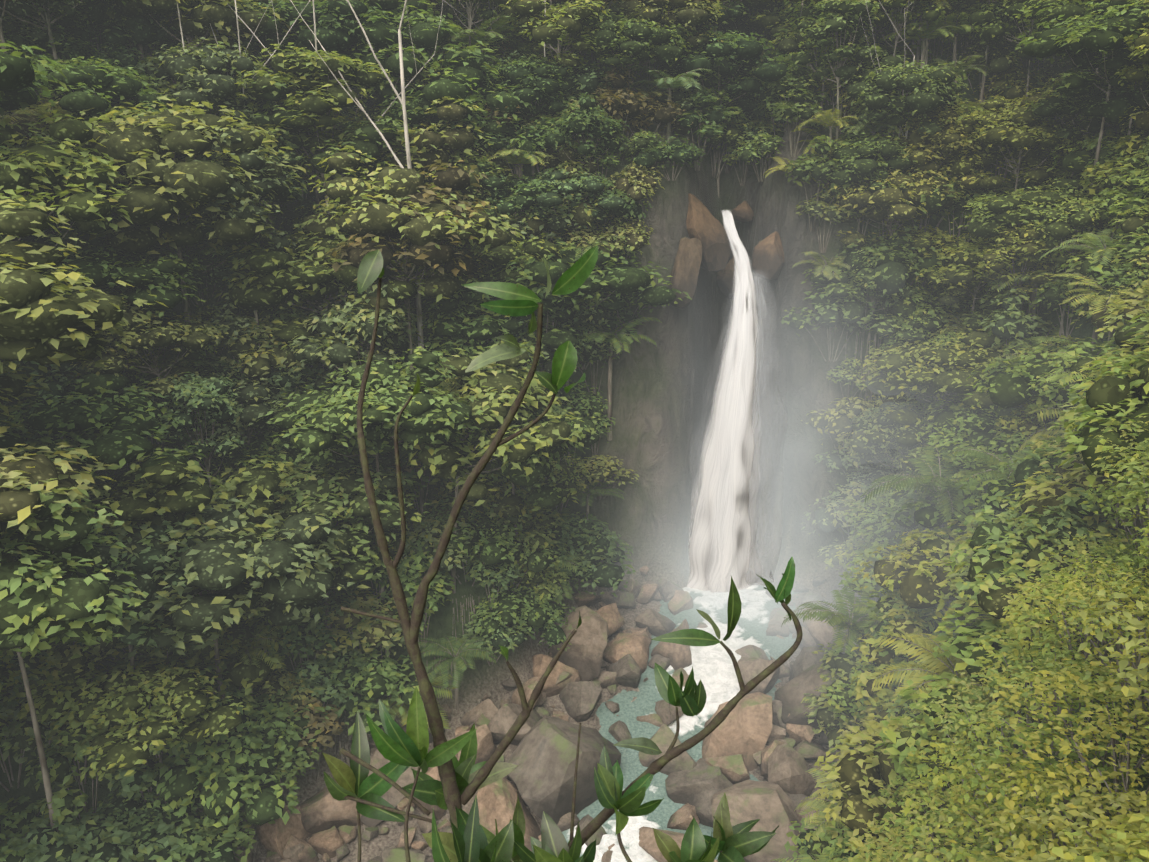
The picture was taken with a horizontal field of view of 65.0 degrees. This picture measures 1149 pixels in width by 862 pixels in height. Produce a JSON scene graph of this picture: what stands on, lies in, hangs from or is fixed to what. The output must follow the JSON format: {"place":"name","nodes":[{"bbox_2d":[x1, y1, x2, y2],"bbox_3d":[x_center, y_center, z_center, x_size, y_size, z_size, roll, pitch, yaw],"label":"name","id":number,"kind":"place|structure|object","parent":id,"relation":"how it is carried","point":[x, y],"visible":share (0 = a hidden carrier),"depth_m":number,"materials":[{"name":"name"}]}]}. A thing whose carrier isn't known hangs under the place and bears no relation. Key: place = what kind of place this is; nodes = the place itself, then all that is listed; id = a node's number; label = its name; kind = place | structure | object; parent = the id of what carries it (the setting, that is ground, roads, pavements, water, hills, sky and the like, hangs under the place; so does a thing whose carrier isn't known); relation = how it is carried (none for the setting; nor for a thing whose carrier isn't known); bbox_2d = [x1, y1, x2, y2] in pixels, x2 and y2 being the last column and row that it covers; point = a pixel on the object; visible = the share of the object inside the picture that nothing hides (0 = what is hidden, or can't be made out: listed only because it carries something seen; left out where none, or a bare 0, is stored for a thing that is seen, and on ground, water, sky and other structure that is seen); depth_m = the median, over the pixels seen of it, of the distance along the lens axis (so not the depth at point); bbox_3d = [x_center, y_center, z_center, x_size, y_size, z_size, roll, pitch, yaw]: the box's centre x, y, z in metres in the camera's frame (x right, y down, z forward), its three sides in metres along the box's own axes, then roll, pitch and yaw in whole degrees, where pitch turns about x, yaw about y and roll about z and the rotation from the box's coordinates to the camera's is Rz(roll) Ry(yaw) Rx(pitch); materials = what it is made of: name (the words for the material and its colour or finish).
{"place":"outdoors","nodes":[
{"label":"outdoors","id":0,"kind":"place"},
{"bbox_2d":[0,1,1148,861],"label":"cliff face","id":1,"kind":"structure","parent":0,"point":[662,395],"depth_m":49.70},
{"bbox_2d":[176,1,184,53],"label":"pale trunk","id":2,"kind":"object","parent":1,"relation":"on","point":[180,25],"visible":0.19,"depth_m":40.53,"materials":[{"name":"grey plant"}]},
{"bbox_2d":[235,849,252,861],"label":"cobble","id":3,"kind":"object","parent":1,"relation":"on","point":[250,856],"visible":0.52,"depth_m":33.48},
{"bbox_2d":[201,0,309,127],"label":"bare tree","id":4,"kind":"object","parent":1,"relation":"on","point":[252,37],"visible":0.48,"depth_m":42.06,"materials":[{"name":"grey plant"}]},
{"bbox_2d":[265,850,281,861],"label":"cobble","id":5,"kind":"object","parent":1,"relation":"on","point":[271,856],"visible":0.46,"depth_m":33.86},
{"bbox_2d":[256,805,311,858],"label":"boulder","id":6,"kind":"object","parent":1,"relation":"on","point":[275,836],"visible":0.38,"depth_m":34.26,"materials":[{"name":"stone"}]},
{"bbox_2d":[283,844,303,861],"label":"rock","id":7,"kind":"object","parent":1,"relation":"on","point":[292,852],"visible":0.56,"depth_m":33.73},
{"bbox_2d":[285,834,318,861],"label":"rock","id":8,"kind":"object","parent":1,"relation":"on","point":[308,853],"visible":0.44,"depth_m":34.07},
{"bbox_2d":[308,826,343,857],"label":"rock","id":9,"kind":"object","parent":1,"relation":"on","point":[330,841],"visible":0.79,"depth_m":34.62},
{"bbox_2d":[299,778,363,834],"bbox_3d":[-9.620,14.912,35.912,2.648,2.303,2.623,20,11,27],"label":"boulder","id":10,"kind":"object","parent":1,"relation":"on","point":[323,809],"visible":0.44,"depth_m":35.39,"materials":[{"name":"stone"}]},
{"bbox_2d":[227,0,442,213],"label":"bare tree","id":11,"kind":"object","parent":1,"relation":"on","point":[328,212],"visible":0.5,"depth_m":42.64,"materials":[{"name":"grey plant"}]},
{"bbox_2d":[336,844,349,861],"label":"cobble","id":12,"kind":"object","parent":1,"relation":"on","point":[342,851],"visible":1,"depth_m":34.37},
{"bbox_2d":[338,825,357,842],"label":"cobble","id":13,"kind":"object","parent":1,"relation":"on","point":[348,834],"visible":0.92,"depth_m":35.20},
{"bbox_2d":[290,0,423,351],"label":"bare tree","id":14,"kind":"object","parent":1,"relation":"on","point":[418,295],"visible":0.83,"depth_m":40.59,"materials":[{"name":"white plant"}]},
{"bbox_2d":[362,826,378,840],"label":"cobble","id":15,"kind":"object","parent":1,"relation":"on","point":[370,833],"visible":1,"depth_m":35.19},
{"bbox_2d":[378,827,389,834],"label":"cobble","id":16,"kind":"object","parent":1,"relation":"on","point":[384,831],"visible":0.9,"depth_m":35.47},
{"bbox_2d":[360,748,430,826],"bbox_3d":[-7.787,14.344,36.876,3.040,2.722,3.219,16,23,15],"label":"boulder","id":17,"kind":"object","parent":1,"relation":"on","point":[393,796],"visible":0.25,"depth_m":36.22,"materials":[{"name":"stone"}]},
{"bbox_2d":[381,847,424,861],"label":"rock","id":18,"kind":"object","parent":1,"relation":"on","point":[393,855],"visible":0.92,"depth_m":33.82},
{"bbox_2d":[396,806,413,820],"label":"cobble","id":19,"kind":"object","parent":1,"relation":"on","point":[411,812],"visible":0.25,"depth_m":36.10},
{"bbox_2d":[396,827,415,847],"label":"rock","id":20,"kind":"object","parent":1,"relation":"on","point":[411,833],"visible":0.69,"depth_m":35.03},
{"bbox_2d":[397,797,415,809],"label":"cobble","id":21,"kind":"object","parent":1,"relation":"on","point":[402,804],"visible":0.06,"depth_m":36.13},
{"bbox_2d":[411,841,428,850],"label":"cobble","id":22,"kind":"object","parent":1,"relation":"on","point":[419,845],"visible":0.65,"depth_m":34.91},
{"bbox_2d":[417,813,432,832],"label":"cobble","id":23,"kind":"object","parent":1,"relation":"on","point":[425,827],"visible":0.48,"depth_m":35.69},
{"bbox_2d":[413,753,457,818],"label":"boulder","id":24,"kind":"object","parent":1,"relation":"on","point":[432,772],"visible":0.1,"depth_m":36.22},
{"bbox_2d":[437,818,450,831],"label":"cobble","id":25,"kind":"object","parent":1,"relation":"on","point":[445,822],"visible":0.71,"depth_m":35.74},
{"bbox_2d":[439,826,452,833],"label":"cobble","id":26,"kind":"object","parent":1,"relation":"on","point":[448,829],"visible":0.02,"depth_m":34.88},
{"bbox_2d":[455,726,470,734],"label":"cobble","id":27,"kind":"object","parent":1,"relation":"on","point":[459,729],"visible":0.44,"depth_m":39.54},
{"bbox_2d":[463,790,477,813],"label":"cobble","id":28,"kind":"object","parent":1,"relation":"on","point":[467,807],"visible":0.12,"depth_m":36.04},
{"bbox_2d":[453,724,496,764],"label":"boulder","id":29,"kind":"object","parent":1,"relation":"on","point":[486,747],"visible":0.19,"depth_m":38.48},
{"bbox_2d":[460,698,497,725],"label":"boulder","id":30,"kind":"object","parent":1,"relation":"on","point":[488,708],"visible":0.48,"depth_m":40.20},
{"bbox_2d":[470,713,497,744],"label":"rock","id":31,"kind":"object","parent":1,"relation":"on","point":[481,719],"visible":0.19,"depth_m":39.83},
{"bbox_2d":[477,777,540,851],"bbox_3d":[-2.595,15.340,35.656,2.980,2.471,2.512,9,14,6],"label":"boulder","id":32,"kind":"object","parent":1,"relation":"on","point":[497,800],"visible":0.42,"depth_m":35.25,"materials":[{"name":"stone"}]},
{"bbox_2d":[502,678,516,690],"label":"cobble","id":33,"kind":"object","parent":1,"relation":"on","point":[508,684],"visible":0.81,"depth_m":41.99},
{"bbox_2d":[488,703,542,745],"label":"boulder","id":34,"kind":"object","parent":1,"relation":"on","point":[501,722],"visible":0.48,"depth_m":38.86,"materials":[{"name":"stone"}]},
{"bbox_2d":[511,676,543,710],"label":"boulder","id":35,"kind":"object","parent":1,"relation":"on","point":[528,685],"visible":0.5,"depth_m":41.07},
{"bbox_2d":[534,706,550,716],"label":"cobble","id":36,"kind":"object","parent":1,"relation":"on","point":[542,712],"visible":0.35,"depth_m":40.77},
{"bbox_2d":[532,654,581,697],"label":"boulder","id":37,"kind":"object","parent":1,"relation":"on","point":[541,662],"visible":0.69,"depth_m":42.66,"materials":[{"name":"stone"}]},
{"bbox_2d":[552,710,568,721],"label":"cobble","id":38,"kind":"object","parent":1,"relation":"on","point":[561,715],"visible":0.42,"depth_m":40.65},
{"bbox_2d":[321,245,802,861],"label":"shrub","id":39,"kind":"object","parent":1,"relation":"on","point":[471,839],"depth_m":1.70,"materials":[{"name":"plant"}]},
{"bbox_2d":[506,717,621,823],"bbox_3d":[-0.723,13.984,37.926,4.916,4.141,3.783,-23,18,-33],"label":"boulder","id":40,"kind":"object","parent":1,"relation":"on","point":[543,757],"visible":0.83,"depth_m":36.45,"materials":[{"name":"stone"}]},
{"bbox_2d":[555,671,572,685],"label":"rock","id":41,"kind":"object","parent":1,"relation":"on","point":[563,676],"visible":0.12,"depth_m":42.60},
{"bbox_2d":[557,812,579,831],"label":"rock","id":42,"kind":"object","parent":1,"relation":"on","point":[564,823],"visible":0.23,"depth_m":36.06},
{"bbox_2d":[0,0,1148,861],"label":"understory shrubs","id":43,"kind":"object","parent":1,"relation":"on","point":[1116,842],"depth_m":33.97,"materials":[{"name":"plant"}]},
{"bbox_2d":[0,0,1148,861],"bbox_3d":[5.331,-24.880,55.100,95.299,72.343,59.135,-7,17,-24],"label":"forest trees","id":44,"kind":"object","parent":1,"relation":"on","point":[48,572],"depth_m":38.19,"materials":[{"name":"plant"}]},
{"bbox_2d":[551,605,608,680],"bbox_3d":[0.266,10.370,44.111,2.913,3.416,3.138,-1,5,6],"label":"boulder","id":45,"kind":"object","parent":1,"relation":"on","point":[583,653],"visible":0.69,"depth_m":43.07,"materials":[{"name":"stone"}]},
{"bbox_2d":[559,681,601,721],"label":"boulder","id":46,"kind":"object","parent":1,"relation":"on","point":[580,699],"visible":0.92,"depth_m":41.44,"materials":[{"name":"stone"}]},
{"bbox_2d":[574,591,601,606],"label":"rock","id":47,"kind":"object","parent":1,"relation":"on","point":[583,598],"visible":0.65,"depth_m":47.12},
{"bbox_2d":[575,814,606,845],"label":"boulder","id":48,"kind":"object","parent":1,"relation":"on","point":[599,833],"visible":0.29,"depth_m":35.76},
{"bbox_2d":[593,671,618,687],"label":"rock","id":49,"kind":"object","parent":1,"relation":"on","point":[605,679],"visible":0.62,"depth_m":42.84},
{"bbox_2d":[599,591,612,604],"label":"cobble","id":50,"kind":"object","parent":1,"relation":"on","point":[607,598],"visible":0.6,"depth_m":48.13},
{"bbox_2d":[601,850,612,861],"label":"cobble","id":51,"kind":"object","parent":1,"relation":"on","point":[607,855],"visible":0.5,"depth_m":34.77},
{"bbox_2d":[595,603,624,637],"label":"boulder","id":52,"kind":"object","parent":1,"relation":"on","point":[611,616],"visible":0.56,"depth_m":45.67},
{"bbox_2d":[607,684,615,694],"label":"cobble","id":53,"kind":"object","parent":1,"relation":"on","point":[611,689],"visible":0.81,"depth_m":42.68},
{"bbox_2d":[605,701,619,712],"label":"cobble","id":54,"kind":"object","parent":1,"relation":"on","point":[612,707],"visible":0.9,"depth_m":41.67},
{"bbox_2d":[608,720,631,741],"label":"rock","id":55,"kind":"object","parent":1,"relation":"on","point":[618,731],"visible":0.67,"depth_m":40.30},
{"bbox_2d":[611,590,635,608],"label":"rock","id":56,"kind":"object","parent":1,"relation":"on","point":[624,599],"visible":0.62,"depth_m":47.87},
{"bbox_2d":[606,654,641,687],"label":"boulder","id":57,"kind":"object","parent":1,"relation":"on","point":[627,669],"visible":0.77,"depth_m":42.69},
{"bbox_2d":[603,632,648,673],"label":"boulder","id":58,"kind":"object","parent":1,"relation":"on","point":[621,645],"visible":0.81,"depth_m":44.19,"materials":[{"name":"stone"}]},
{"bbox_2d":[618,579,641,598],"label":"rock","id":59,"kind":"object","parent":1,"relation":"on","point":[633,586],"visible":0.52,"depth_m":48.96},
{"bbox_2d":[623,627,651,644],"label":"rock","id":60,"kind":"object","parent":1,"relation":"on","point":[642,631],"visible":0.35,"depth_m":45.58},
{"bbox_2d":[639,565,649,576],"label":"cobble","id":61,"kind":"object","parent":1,"relation":"on","point":[644,570],"visible":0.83,"depth_m":49.82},
{"bbox_2d":[636,584,658,603],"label":"rock","id":62,"kind":"object","parent":1,"relation":"on","point":[647,593],"visible":0.9,"depth_m":48.56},
{"bbox_2d":[636,714,662,726],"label":"rock","id":63,"kind":"object","parent":1,"relation":"on","point":[655,719],"visible":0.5,"depth_m":41.09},
{"bbox_2d":[639,580,660,600],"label":"rock","id":64,"kind":"object","parent":1,"relation":"on","point":[657,597],"visible":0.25,"depth_m":49.00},
{"bbox_2d":[634,609,675,636],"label":"boulder","id":65,"kind":"object","parent":1,"relation":"on","point":[656,623],"visible":0.83,"depth_m":46.23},
{"bbox_2d":[648,654,669,669],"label":"rock","id":66,"kind":"object","parent":1,"relation":"on","point":[662,661],"visible":0.58,"depth_m":44.22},
{"bbox_2d":[639,826,683,861],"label":"boulder","id":67,"kind":"object","parent":1,"relation":"on","point":[647,843],"visible":0.44,"depth_m":35.13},
{"bbox_2d":[638,723,696,775],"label":"boulder","id":68,"kind":"object","parent":1,"relation":"on","point":[662,737],"visible":0.48,"depth_m":38.95,"materials":[{"name":"stone"}]},
{"bbox_2d":[655,700,683,725],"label":"boulder","id":69,"kind":"object","parent":1,"relation":"on","point":[665,711],"visible":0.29,"depth_m":41.09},
{"bbox_2d":[656,579,683,601],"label":"rock","id":70,"kind":"object","parent":1,"relation":"on","point":[666,587],"visible":0.5,"depth_m":49.45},
{"bbox_2d":[651,619,691,669],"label":"boulder","id":71,"kind":"object","parent":1,"relation":"on","point":[678,655],"visible":0.65,"depth_m":44.45,"materials":[{"name":"stone"}]},
{"bbox_2d":[668,590,692,614],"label":"rock","id":72,"kind":"object","parent":1,"relation":"on","point":[680,601],"visible":0.75,"depth_m":48.14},
{"bbox_2d":[672,668,688,686],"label":"rock","id":73,"kind":"object","parent":1,"relation":"on","point":[676,675],"visible":0.21,"depth_m":43.39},
{"bbox_2d":[667,803,699,829],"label":"boulder","id":74,"kind":"object","parent":1,"relation":"on","point":[682,817],"visible":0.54,"depth_m":36.12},
{"bbox_2d":[669,237,701,308],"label":"fallen rock","id":75,"kind":"object","parent":1,"relation":"on","point":[686,268],"visible":0.92,"depth_m":47.92,"materials":[{"name":"stone"}]},
{"bbox_2d":[665,758,732,803],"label":"boulder","id":76,"kind":"object","parent":1,"relation":"on","point":[682,786],"visible":0.56,"depth_m":37.36,"materials":[{"name":"stone"}]},
{"bbox_2d":[687,788,720,827],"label":"boulder","id":77,"kind":"object","parent":1,"relation":"on","point":[700,800],"visible":0.31,"depth_m":36.47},
{"bbox_2d":[686,193,732,271],"bbox_3d":[7.211,-11.003,49.916,2.521,4.447,2.387,-20,25,-21],"label":"fallen rock","id":78,"kind":"object","parent":1,"relation":"on","point":[705,227],"visible":0.67,"depth_m":49.21,"materials":[{"name":"stone"}]},
{"bbox_2d":[716,256,734,297],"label":"fallen rock","id":79,"kind":"object","parent":1,"relation":"on","point":[725,277],"visible":0.27,"depth_m":52.47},
{"bbox_2d":[687,209,765,592],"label":"waterfall","id":80,"kind":"object","parent":1,"relation":"on","point":[719,545],"visible":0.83,"depth_m":49.45,"materials":[{"name":"liquid"}]},
{"bbox_2d":[705,754,749,784],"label":"boulder","id":81,"kind":"object","parent":1,"relation":"on","point":[734,769],"visible":0.77,"depth_m":37.91,"materials":[{"name":"stone"}]},
{"bbox_2d":[702,692,772,770],"bbox_3d":[7.019,13.632,39.828,3.400,2.861,3.877,1,28,11],"label":"boulder","id":82,"kind":"object","parent":1,"relation":"on","point":[744,727],"visible":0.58,"depth_m":39.29,"materials":[{"name":"stone"}]},
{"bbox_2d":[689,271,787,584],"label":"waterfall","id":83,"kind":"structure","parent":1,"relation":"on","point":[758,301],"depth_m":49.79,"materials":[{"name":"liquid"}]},
{"bbox_2d":[731,201,753,221],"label":"fallen rock","id":84,"kind":"object","parent":1,"relation":"on","point":[742,212],"visible":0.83,"depth_m":51.91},
{"bbox_2d":[735,645,768,659],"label":"rock","id":85,"kind":"object","parent":1,"relation":"on","point":[748,651],"visible":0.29,"depth_m":44.79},
{"bbox_2d":[711,780,803,861],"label":"boulder","id":86,"kind":"object","parent":1,"relation":"on","point":[770,806],"visible":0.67,"depth_m":34.52,"materials":[{"name":"stone"}]},
{"bbox_2d":[753,751,761,765],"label":"cobble","id":87,"kind":"object","parent":1,"relation":"on","point":[757,757],"visible":0.35,"depth_m":38.79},
{"bbox_2d":[738,656,779,694],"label":"boulder","id":88,"kind":"object","parent":1,"relation":"on","point":[751,668],"visible":0.58,"depth_m":42.62,"materials":[{"name":"stone"}]},
{"bbox_2d":[752,231,784,279],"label":"fallen rock","id":89,"kind":"object","parent":1,"relation":"on","point":[768,260],"visible":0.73,"depth_m":49.75,"materials":[{"name":"stone"}]},
{"bbox_2d":[759,740,783,777],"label":"boulder","id":90,"kind":"object","parent":1,"relation":"on","point":[766,752],"visible":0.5,"depth_m":38.33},
{"bbox_2d":[766,724,785,744],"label":"rock","id":91,"kind":"object","parent":1,"relation":"on","point":[777,732],"visible":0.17,"depth_m":39.68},
{"bbox_2d":[766,623,789,636],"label":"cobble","id":92,"kind":"object","parent":1,"relation":"on","point":[775,629],"visible":0.83,"depth_m":46.27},
{"bbox_2d":[768,607,798,625],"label":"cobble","id":93,"kind":"object","parent":92,"relation":"on","point":[777,615],"visible":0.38,"depth_m":47.05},
{"bbox_2d":[772,700,788,737],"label":"boulder","id":94,"kind":"object","parent":1,"relation":"on","point":[777,712],"visible":0.23,"depth_m":40.42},
{"bbox_2d":[770,656,790,678],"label":"rock","id":95,"kind":"object","parent":1,"relation":"on","point":[785,670],"visible":0.54,"depth_m":43.67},
{"bbox_2d":[768,737,795,747],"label":"rock","id":96,"kind":"object","parent":1,"relation":"on","point":[791,742],"visible":0.35,"depth_m":39.51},
{"bbox_2d":[768,743,814,796],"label":"boulder","id":97,"kind":"object","parent":1,"relation":"on","point":[787,770],"visible":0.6,"depth_m":36.80,"materials":[{"name":"stone"}]},
{"bbox_2d":[785,792,807,808],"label":"rock","id":98,"kind":"object","parent":1,"relation":"on","point":[796,799],"visible":0.06,"depth_m":36.30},
{"bbox_2d":[786,713,815,745],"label":"boulder","id":99,"kind":"object","parent":1,"relation":"on","point":[798,733],"visible":0.38,"depth_m":39.56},
{"bbox_2d":[795,584,808,592],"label":"cobble","id":100,"kind":"object","parent":1,"relation":"on","point":[800,588],"visible":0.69,"depth_m":49.93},
{"bbox_2d":[796,626,817,649],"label":"rock","id":101,"kind":"object","parent":1,"relation":"on","point":[807,640],"visible":0.19,"depth_m":45.02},
{"bbox_2d":[789,646,826,680],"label":"boulder","id":102,"kind":"object","parent":1,"relation":"on","point":[806,658],"visible":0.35,"depth_m":42.63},
{"bbox_2d":[774,662,852,732],"bbox_3d":[12.123,11.986,39.998,4.982,3.375,6.050,-25,30,-34],"label":"boulder","id":103,"kind":"object","parent":1,"relation":"on","point":[790,694],"visible":0.25,"depth_m":40.17,"materials":[{"name":"stone"}]},
{"bbox_2d":[795,740,831,760],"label":"rock","id":104,"kind":"object","parent":1,"relation":"on","point":[813,750],"visible":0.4,"depth_m":38.76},
{"bbox_2d":[796,797,831,829],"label":"boulder","id":105,"kind":"object","parent":1,"relation":"on","point":[800,816],"visible":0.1,"depth_m":35.46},
{"bbox_2d":[802,593,830,611],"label":"rock","id":106,"kind":"object","parent":1,"relation":"on","point":[812,597],"visible":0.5,"depth_m":47.78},
{"bbox_2d":[797,607,840,652],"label":"boulder","id":107,"kind":"object","parent":1,"relation":"on","point":[820,632],"visible":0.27,"depth_m":44.58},
{"bbox_2d":[818,732,828,745],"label":"cobble","id":108,"kind":"object","parent":1,"relation":"on","point":[823,740],"visible":0.54,"depth_m":39.46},
{"bbox_2d":[860,0,914,171],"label":"bare tree","id":109,"kind":"object","parent":1,"relation":"on","point":[906,133],"visible":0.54,"depth_m":46.67,"materials":[{"name":"grey plant"}]},
{"bbox_2d":[562,583,799,861],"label":"river water","id":110,"kind":"structure","parent":0,"point":[713,669],"depth_m":42.61,"materials":[{"name":"liquid"}]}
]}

